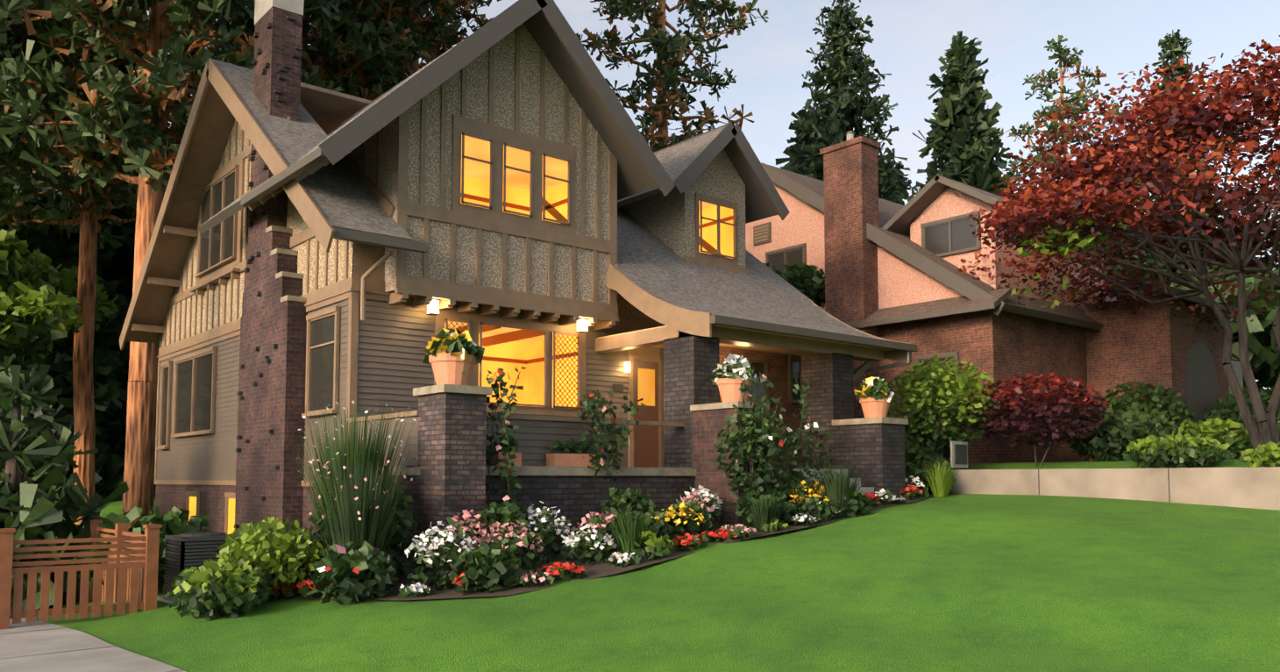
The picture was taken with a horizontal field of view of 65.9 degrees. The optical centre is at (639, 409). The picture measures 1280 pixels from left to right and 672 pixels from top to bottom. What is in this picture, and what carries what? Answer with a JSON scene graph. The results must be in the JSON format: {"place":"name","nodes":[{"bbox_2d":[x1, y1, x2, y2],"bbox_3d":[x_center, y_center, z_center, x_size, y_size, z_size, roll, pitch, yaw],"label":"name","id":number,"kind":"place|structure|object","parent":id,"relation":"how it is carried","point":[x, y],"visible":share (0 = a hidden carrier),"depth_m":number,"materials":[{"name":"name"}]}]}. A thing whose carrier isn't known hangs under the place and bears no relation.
{"place":"outdoors","nodes":[
{"label":"outdoors","id":0,"kind":"place"},
{"bbox_2d":[0,0,65,80],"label":"pine","id":1,"kind":"object","parent":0,"point":[11,10],"depth_m":18.15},
{"bbox_2d":[0,30,71,184],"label":"pine","id":2,"kind":"object","parent":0,"point":[47,159],"depth_m":39.42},
{"bbox_2d":[0,321,87,531],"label":"shrub","id":3,"kind":"object","parent":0,"point":[6,358],"depth_m":27.90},
{"bbox_2d":[0,0,106,217],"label":"pine","id":4,"kind":"object","parent":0,"point":[10,149],"depth_m":28.66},
{"bbox_2d":[0,617,186,671],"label":"walkway","id":5,"kind":"structure","parent":0,"point":[16,643],"depth_m":9.90,"materials":[{"name":"concrete"}]},
{"bbox_2d":[0,0,350,527],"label":"pine","id":6,"kind":"object","parent":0,"point":[103,84],"depth_m":26.17,"materials":[{"name":"plant"}]},
{"bbox_2d":[156,158,392,533],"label":"windows","id":7,"kind":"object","parent":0,"point":[220,247],"visible":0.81,"depth_m":21.44,"materials":[{"name":"wood"}]},
{"bbox_2d":[206,0,431,92],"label":"pine","id":8,"kind":"object","parent":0,"point":[328,47],"depth_m":33.75,"materials":[{"name":"plant"}]},
{"bbox_2d":[228,0,472,100],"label":"pine","id":9,"kind":"object","parent":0,"point":[413,5],"depth_m":35.24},
{"bbox_2d":[331,1,475,85],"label":"pine","id":10,"kind":"object","parent":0,"point":[451,20],"depth_m":48.50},
{"bbox_2d":[308,0,500,98],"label":"pine","id":11,"kind":"object","parent":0,"point":[435,24],"depth_m":39.20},
{"bbox_2d":[197,0,789,330],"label":"house gables","id":12,"kind":"object","parent":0,"point":[467,158],"visible":0.96,"depth_m":18.11,"materials":[{"name":"wood"}]},
{"bbox_2d":[22,458,1279,671],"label":"lawn","id":13,"kind":"structure","parent":0,"point":[996,583],"depth_m":10.27,"materials":[{"name":"green plant"}]},
{"bbox_2d":[0,228,85,368],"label":"tree","id":14,"kind":"object","parent":13,"relation":"on","point":[31,299],"depth_m":28.65,"materials":[{"name":"plant"}]},
{"bbox_2d":[0,398,98,573],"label":"shrub","id":15,"kind":"object","parent":13,"relation":"on","point":[39,423],"depth_m":19.53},
{"bbox_2d":[0,186,119,337],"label":"tree","id":16,"kind":"object","parent":13,"relation":"on","point":[105,306],"visible":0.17,"depth_m":37.98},
{"bbox_2d":[0,363,128,611],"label":"shrub","id":17,"kind":"object","parent":13,"relation":"on","point":[37,513],"depth_m":15.06,"materials":[{"name":"plant"}]},
{"bbox_2d":[0,523,162,629],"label":"fence","id":18,"kind":"object","parent":13,"relation":"on","point":[149,564],"visible":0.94,"depth_m":12.10,"materials":[{"name":"brown wood"}]},
{"bbox_2d":[88,519,144,601],"bbox_3d":[-7.354,2.260,13.931,0.140,1.324,3.200,3,-5,-40],"label":"fence return","id":19,"kind":"object","parent":13,"relation":"on","point":[121,529],"visible":0.29,"depth_m":13.84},
{"bbox_2d":[78,504,212,591],"bbox_3d":[-7.465,2.223,15.150,2.033,1.550,2.631,3,-5,-40],"label":"shrub","id":20,"kind":"object","parent":13,"relation":"on","point":[174,521],"visible":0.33,"depth_m":14.79,"materials":[{"name":"green plant"}]},
{"bbox_2d":[156,532,241,604],"bbox_3d":[-5.933,2.174,13.373,0.910,1.010,0.910,3,-5,-40],"label":"ac unit","id":21,"kind":"object","parent":13,"relation":"on","point":[186,551],"visible":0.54,"depth_m":13.09,"materials":[{"name":"metal"}]},
{"bbox_2d":[163,558,273,619],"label":"shrub","id":22,"kind":"object","parent":13,"relation":"on","point":[218,576],"visible":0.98,"depth_m":11.51,"materials":[{"name":"green plant"}]},
{"bbox_2d":[119,58,812,551],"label":"house","id":23,"kind":"structure","parent":13,"relation":"on","point":[345,227],"depth_m":20.37,"materials":[{"name":"wood"}]},
{"bbox_2d":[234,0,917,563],"bbox_3d":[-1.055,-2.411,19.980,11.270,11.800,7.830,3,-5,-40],"label":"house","id":24,"kind":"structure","parent":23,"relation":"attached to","point":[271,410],"depth_m":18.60,"materials":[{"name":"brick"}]},
{"bbox_2d":[277,492,952,599],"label":"flower bed soil","id":25,"kind":"structure","parent":13,"relation":"on","point":[596,569],"depth_m":12.88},
{"bbox_2d":[216,516,327,602],"bbox_3d":[-4.780,1.959,12.825,1.481,1.158,1.460,3,-5,-40],"label":"yellow green shrub","id":26,"kind":"object","parent":25,"relation":"on","point":[279,555],"visible":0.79,"depth_m":12.54,"materials":[{"name":"green plant"}]},
{"bbox_2d":[264,582,300,598],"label":"flowers","id":27,"kind":"object","parent":25,"relation":"on","point":[275,593],"visible":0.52,"depth_m":12.58,"materials":[{"name":"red plant"}]},
{"bbox_2d":[296,578,331,597],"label":"flowers","id":28,"kind":"object","parent":25,"relation":"on","point":[306,588],"visible":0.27,"depth_m":12.24,"materials":[{"name":"green plant"}]},
{"bbox_2d":[310,540,398,604],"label":"shrub","id":29,"kind":"object","parent":25,"relation":"on","point":[342,569],"visible":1,"depth_m":11.72,"materials":[{"name":"green plant"}]},
{"bbox_2d":[293,397,418,553],"bbox_3d":[-3.961,1.119,13.630,1.668,2.510,1.709,3,-5,-40],"label":"tall perennial","id":30,"kind":"object","parent":25,"relation":"on","point":[350,454],"visible":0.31,"depth_m":13.36,"materials":[{"name":"green plant"}]},
{"bbox_2d":[305,457,409,583],"bbox_3d":[-3.599,1.464,12.598,1.371,1.704,1.344,3,-5,-40],"label":"tall perennial","id":31,"kind":"object","parent":25,"relation":"on","point":[354,515],"visible":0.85,"depth_m":12.38,"materials":[{"name":"green plant"}]},
{"bbox_2d":[308,474,419,581],"bbox_3d":[-3.733,1.661,13.400,1.474,1.674,1.475,3,-5,-40],"label":"green shrub","id":32,"kind":"object","parent":25,"relation":"on","point":[404,534],"visible":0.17,"depth_m":13.26,"materials":[{"name":"green plant"}]},
{"bbox_2d":[398,580,430,597],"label":"flowers","id":33,"kind":"object","parent":25,"relation":"on","point":[413,589],"visible":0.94,"depth_m":11.78,"materials":[{"name":"white plant"}]},
{"bbox_2d":[404,520,476,590],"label":"flowering shrub","id":34,"kind":"object","parent":25,"relation":"on","point":[443,540],"visible":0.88,"depth_m":12.24,"materials":[{"name":"white plant"}]},
{"bbox_2d":[436,509,495,572],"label":"flowering shrub","id":35,"kind":"object","parent":25,"relation":"on","point":[470,526],"visible":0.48,"depth_m":12.97,"materials":[{"name":"pink plant"}]},
{"bbox_2d":[452,570,479,593],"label":"flowers","id":36,"kind":"object","parent":25,"relation":"on","point":[469,586],"visible":0.69,"depth_m":11.81,"materials":[{"name":"green plant"}]},
{"bbox_2d":[448,541,526,592],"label":"shrub","id":37,"kind":"object","parent":25,"relation":"on","point":[493,567],"visible":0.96,"depth_m":11.87,"materials":[{"name":"green plant"}]},
{"bbox_2d":[462,366,526,522],"bbox_3d":[-2.233,0.739,14.192,1.126,2.776,0.667,1,-4,-16],"label":"climbing plant","id":38,"kind":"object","parent":25,"relation":"on","point":[506,471],"depth_m":14.27,"materials":[{"name":"green plant"}]},
{"bbox_2d":[463,499,535,564],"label":"shrub","id":39,"kind":"object","parent":25,"relation":"on","point":[508,511],"visible":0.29,"depth_m":13.62,"materials":[{"name":"green plant"}]},
{"bbox_2d":[469,519,546,573],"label":"flowering shrub","id":40,"kind":"object","parent":25,"relation":"on","point":[520,541],"visible":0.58,"depth_m":12.72,"materials":[{"name":"pink plant"}]},
{"bbox_2d":[512,568,557,587],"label":"flowers","id":41,"kind":"object","parent":25,"relation":"on","point":[528,579],"visible":0.83,"depth_m":11.93,"materials":[{"name":"pink plant"}]},
{"bbox_2d":[508,500,571,562],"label":"flowering shrub","id":42,"kind":"object","parent":25,"relation":"on","point":[544,514],"visible":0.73,"depth_m":13.86,"materials":[{"name":"white plant"}]},
{"bbox_2d":[537,561,587,579],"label":"flowers","id":43,"kind":"object","parent":25,"relation":"on","point":[558,570],"visible":0.92,"depth_m":12.18,"materials":[{"name":"red plant"}]},
{"bbox_2d":[561,524,617,565],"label":"flowering shrub","id":44,"kind":"object","parent":25,"relation":"on","point":[592,543],"visible":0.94,"depth_m":13.21,"materials":[{"name":"white plant"}]},
{"bbox_2d":[570,510,619,552],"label":"flowering shrub","id":45,"kind":"object","parent":25,"relation":"on","point":[600,523],"visible":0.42,"depth_m":14.04,"materials":[{"name":"pink plant"}]},
{"bbox_2d":[605,548,641,567],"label":"flowers","id":46,"kind":"object","parent":25,"relation":"on","point":[623,559],"visible":0.92,"depth_m":12.82,"materials":[{"name":"white plant"}]},
{"bbox_2d":[600,486,658,519],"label":"shrub","id":47,"kind":"object","parent":25,"relation":"on","point":[627,498],"visible":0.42,"depth_m":15.10,"materials":[{"name":"green plant"}]},
{"bbox_2d":[606,509,655,557],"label":"ornamental grass","id":48,"kind":"object","parent":25,"relation":"on","point":[629,536],"depth_m":13.30,"materials":[{"name":"green plant"}]},
{"bbox_2d":[604,510,667,554],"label":"shrub","id":49,"kind":"object","parent":25,"relation":"on","point":[659,526],"visible":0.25,"depth_m":13.75,"materials":[{"name":"green plant"}]},
{"bbox_2d":[631,530,675,560],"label":"shrub","id":50,"kind":"object","parent":25,"relation":"on","point":[655,549],"visible":0.77,"depth_m":13.12,"materials":[{"name":"green plant"}]},
{"bbox_2d":[650,501,706,540],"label":"flower","id":51,"kind":"object","parent":25,"relation":"on","point":[664,515],"visible":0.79,"depth_m":14.38,"materials":[{"name":"yellow plant"}]},
{"bbox_2d":[663,501,713,535],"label":"shrub","id":52,"kind":"object","parent":25,"relation":"on","point":[707,524],"visible":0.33,"depth_m":14.60,"materials":[{"name":"green plant"}]},
{"bbox_2d":[672,532,708,551],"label":"red flowers","id":53,"kind":"object","parent":25,"relation":"on","point":[689,542],"visible":0.98,"depth_m":13.46,"materials":[{"name":"red plant"}]},
{"bbox_2d":[676,490,715,514],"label":"flower","id":54,"kind":"object","parent":25,"relation":"on","point":[689,501],"visible":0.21,"depth_m":15.38,"materials":[{"name":"pink plant"}]},
{"bbox_2d":[675,484,725,526],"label":"flower","id":55,"kind":"object","parent":25,"relation":"on","point":[716,512],"visible":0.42,"depth_m":15.83,"materials":[{"name":"white plant"}]},
{"bbox_2d":[696,527,738,541],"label":"red flowers","id":56,"kind":"object","parent":25,"relation":"on","point":[721,534],"visible":0.94,"depth_m":13.95,"materials":[{"name":"red plant"}]},
{"bbox_2d":[720,523,757,540],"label":"pink flowers","id":57,"kind":"object","parent":25,"relation":"on","point":[741,529],"visible":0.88,"depth_m":14.16,"materials":[{"name":"pink plant"}]},
{"bbox_2d":[713,401,796,499],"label":"rose bush","id":58,"kind":"object","parent":25,"relation":"on","point":[755,480],"visible":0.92,"depth_m":15.78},
{"bbox_2d":[740,494,782,531],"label":"ornamental grass","id":59,"kind":"object","parent":25,"relation":"on","point":[762,515],"depth_m":14.86,"materials":[{"name":"green plant"}]},
{"bbox_2d":[732,483,797,526],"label":"shrub","id":60,"kind":"object","parent":25,"relation":"on","point":[787,508],"visible":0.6,"depth_m":15.48,"materials":[{"name":"green plant"}]},
{"bbox_2d":[729,368,811,509],"bbox_3d":[2.099,0.663,16.280,1.717,2.661,0.645,3,-5,-34],"label":"climbing plant","id":61,"kind":"object","parent":25,"relation":"on","point":[746,388],"visible":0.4,"depth_m":16.38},
{"bbox_2d":[755,517,788,534],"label":"plant","id":62,"kind":"object","parent":25,"relation":"on","point":[776,525],"visible":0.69,"depth_m":14.79,"materials":[{"name":"green plant"}]},
{"bbox_2d":[770,469,819,502],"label":"shrub","id":63,"kind":"object","parent":25,"relation":"on","point":[792,484],"visible":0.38,"depth_m":16.29,"materials":[{"name":"green plant"}]},
{"bbox_2d":[789,511,817,526],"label":"white flowers","id":64,"kind":"object","parent":25,"relation":"on","point":[807,519],"visible":0.96,"depth_m":15.31,"materials":[{"name":"white plant"}]},
{"bbox_2d":[773,419,838,496],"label":"climbing plant","id":65,"kind":"object","parent":25,"relation":"on","point":[807,447],"visible":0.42,"depth_m":16.64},
{"bbox_2d":[787,479,828,503],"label":"flower","id":66,"kind":"object","parent":25,"relation":"on","point":[804,487],"visible":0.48,"depth_m":16.14,"materials":[{"name":"yellow plant"}]},
{"bbox_2d":[792,496,834,523],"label":"shrub","id":67,"kind":"object","parent":25,"relation":"on","point":[820,509],"visible":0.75,"depth_m":15.66,"materials":[{"name":"green plant"}]},
{"bbox_2d":[810,462,866,518],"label":"ornamental grass","id":68,"kind":"object","parent":25,"relation":"on","point":[833,488],"depth_m":15.96,"materials":[{"name":"green plant"}]},
{"bbox_2d":[827,486,874,517],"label":"shrub","id":69,"kind":"object","parent":25,"relation":"on","point":[860,505],"visible":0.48,"depth_m":16.05,"materials":[{"name":"green plant"}]},
{"bbox_2d":[869,488,892,504],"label":"flowers","id":70,"kind":"object","parent":25,"relation":"on","point":[883,494],"visible":0.69,"depth_m":17.55,"materials":[{"name":"white plant"}]},
{"bbox_2d":[899,483,922,499],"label":"flowers","id":71,"kind":"object","parent":25,"relation":"on","point":[911,490],"visible":0.67,"depth_m":18.95,"materials":[{"name":"red plant"}]},
{"bbox_2d":[904,461,929,489],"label":"shrub","id":72,"kind":"object","parent":25,"relation":"on","point":[916,472],"visible":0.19,"depth_m":19.68,"materials":[{"name":"green plant"}]},
{"bbox_2d":[914,455,955,494],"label":"shrub","id":73,"kind":"object","parent":25,"relation":"on","point":[920,463],"visible":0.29,"depth_m":20.20,"materials":[{"name":"green plant"}]},
{"bbox_2d":[348,298,908,575],"bbox_3d":[0.578,0.667,17.624,10.320,5.130,4.400,3,-5,-40],"label":"porch","id":74,"kind":"object","parent":13,"relation":"on","point":[447,443],"visible":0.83,"depth_m":16.83,"materials":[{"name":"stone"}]},
{"bbox_2d":[421,327,484,384],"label":"potted plant","id":75,"kind":"object","parent":74,"relation":"on","point":[463,344],"depth_m":13.94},
{"bbox_2d":[491,435,519,452],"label":"planter plants","id":76,"kind":"object","parent":74,"relation":"on","point":[512,442],"visible":0.48,"depth_m":14.76,"materials":[{"name":"green plant"}]},
{"bbox_2d":[549,437,591,453],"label":"planter plants","id":77,"kind":"object","parent":74,"relation":"on","point":[570,444],"visible":0.81,"depth_m":15.48,"materials":[{"name":"green plant"}]},
{"bbox_2d":[567,388,647,481],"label":"rose bush","id":78,"kind":"object","parent":74,"relation":"on","point":[609,449],"visible":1,"depth_m":15.58,"materials":[{"name":"green plant"}]},
{"bbox_2d":[708,353,758,402],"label":"potted flowers","id":79,"kind":"object","parent":74,"relation":"on","point":[732,366],"depth_m":16.62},
{"bbox_2d":[853,376,895,418],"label":"potted plant","id":80,"kind":"object","parent":74,"relation":"on","point":[876,387],"depth_m":19.01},
{"bbox_2d":[763,262,824,306],"bbox_3d":[2.332,-1.104,28.148,6.069,6.219,5.582,3,-5,-40],"label":"tree","id":81,"kind":"object","parent":13,"relation":"on","point":[805,273],"visible":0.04,"depth_m":27.54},
{"bbox_2d":[786,0,917,204],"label":"fir","id":82,"kind":"object","parent":13,"relation":"on","point":[846,98],"depth_m":45.47,"materials":[{"name":"plant"}]},
{"bbox_2d":[904,408,964,469],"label":"shrub","id":83,"kind":"object","parent":13,"relation":"on","point":[914,452],"visible":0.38,"depth_m":21.83,"materials":[{"name":"green plant"}]},
{"bbox_2d":[920,461,960,496],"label":"ornamental grass","id":84,"kind":"object","parent":13,"relation":"on","point":[941,485],"depth_m":19.50,"materials":[{"name":"green plant"}]},
{"bbox_2d":[887,354,1000,464],"bbox_3d":[6.697,0.090,21.895,2.623,2.669,2.496,3,-5,-40],"label":"bush","id":85,"kind":"object","parent":13,"relation":"on","point":[949,382],"visible":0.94,"depth_m":21.46,"materials":[{"name":"green plant"}]},
{"bbox_2d":[950,440,967,467],"bbox_3d":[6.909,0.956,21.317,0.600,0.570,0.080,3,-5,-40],"label":"air conditioner unit","id":86,"kind":"object","parent":13,"relation":"on","point":[958,453],"visible":0.94,"depth_m":21.25,"materials":[{"name":"metal"}]},
{"bbox_2d":[745,130,1250,463],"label":"neighbour house","id":87,"kind":"structure","parent":13,"relation":"on","point":[891,271],"depth_m":26.25,"materials":[{"name":"red brick"}]},
{"bbox_2d":[965,372,1109,466],"bbox_3d":[8.677,0.211,21.610,3.283,2.052,2.875,3,-5,-40],"label":"purple maple","id":88,"kind":"object","parent":13,"relation":"on","point":[1035,412],"visible":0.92,"depth_m":21.02,"materials":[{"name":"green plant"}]},
{"bbox_2d":[949,466,1279,510],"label":"retaining wall","id":89,"kind":"structure","parent":13,"relation":"on","point":[1256,487],"depth_m":17.68,"materials":[{"name":"concrete"}]},
{"bbox_2d":[958,35,1279,454],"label":"maple","id":90,"kind":"object","parent":13,"relation":"on","point":[1111,186],"depth_m":19.35,"materials":[{"name":"plant"}]},
{"bbox_2d":[1066,409,1178,461],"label":"bush","id":91,"kind":"object","parent":13,"relation":"on","point":[1120,430],"visible":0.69,"depth_m":21.88,"materials":[{"name":"green plant"}]},
{"bbox_2d":[1088,380,1196,460],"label":"shrub","id":92,"kind":"object","parent":13,"relation":"on","point":[1131,401],"visible":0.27,"depth_m":24.90,"materials":[{"name":"green plant"}]},
{"bbox_2d":[1122,430,1230,468],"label":"shrub","id":93,"kind":"object","parent":13,"relation":"on","point":[1172,449],"visible":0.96,"depth_m":18.57,"materials":[{"name":"green plant"}]},
{"bbox_2d":[1120,28,1272,424],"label":"fir","id":94,"kind":"object","parent":13,"relation":"on","point":[1166,45],"depth_m":48.20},
{"bbox_2d":[1173,416,1253,459],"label":"fern shrub","id":95,"kind":"object","parent":13,"relation":"on","point":[1222,431],"visible":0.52,"depth_m":22.45,"materials":[{"name":"green plant"}]},
{"bbox_2d":[1203,386,1279,458],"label":"shrub","id":96,"kind":"object","parent":13,"relation":"on","point":[1233,414],"visible":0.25,"depth_m":25.75,"materials":[{"name":"green plant"}]},
{"bbox_2d":[1238,440,1279,467],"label":"shrub","id":97,"kind":"object","parent":13,"relation":"on","point":[1269,454],"visible":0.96,"depth_m":16.96,"materials":[{"name":"green plant"}]},
{"bbox_2d":[575,0,768,152],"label":"pine","id":98,"kind":"object","parent":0,"point":[677,46],"depth_m":43.00,"materials":[{"name":"plant"}]},
{"bbox_2d":[80,0,1279,454],"label":"sky","id":99,"kind":"structure","parent":0,"point":[769,60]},
{"bbox_2d":[993,35,1131,212],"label":"pine","id":100,"kind":"object","parent":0,"point":[1080,95],"depth_m":54.08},
{"label":"ground","id":101,"kind":"structure","parent":0,"visible":0},
{"bbox_2d":[0,21,156,503],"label":"fir","id":102,"kind":"object","parent":101,"relation":"on","point":[57,245],"visible":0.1,"depth_m":40.84,"materials":[{"name":"plant"}]},
{"bbox_2d":[0,0,190,524],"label":"pine","id":103,"kind":"object","parent":101,"relation":"on","point":[82,373],"depth_m":33.09,"materials":[{"name":"plant"}]},
{"bbox_2d":[97,23,177,491],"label":"fir","id":104,"kind":"object","parent":101,"relation":"on","point":[119,266],"visible":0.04,"depth_m":46.35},
{"bbox_2d":[775,102,824,180],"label":"fir","id":105,"kind":"object","parent":101,"relation":"on","point":[795,124],"depth_m":53.68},
{"bbox_2d":[878,159,906,205],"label":"fir","id":106,"kind":"object","parent":101,"relation":"on","point":[894,198],"visible":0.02,"depth_m":65.49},
{"bbox_2d":[905,30,1016,201],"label":"fir","id":107,"kind":"object","parent":101,"relation":"on","point":[956,131],"depth_m":56.70,"materials":[{"name":"plant"}]},
{"bbox_2d":[1103,254,1175,295],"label":"tree","id":108,"kind":"object","parent":101,"relation":"on","point":[1119,273],"depth_m":47.80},
{"bbox_2d":[1099,211,1272,298],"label":"tree","id":109,"kind":"object","parent":101,"relation":"on","point":[1113,267],"depth_m":50.05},
{"bbox_2d":[1125,265,1279,408],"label":"tree","id":110,"kind":"object","parent":101,"relation":"on","point":[1261,377],"depth_m":44.16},
{"bbox_2d":[1179,241,1279,387],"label":"tree","id":111,"kind":"object","parent":101,"relation":"on","point":[1262,353],"depth_m":41.44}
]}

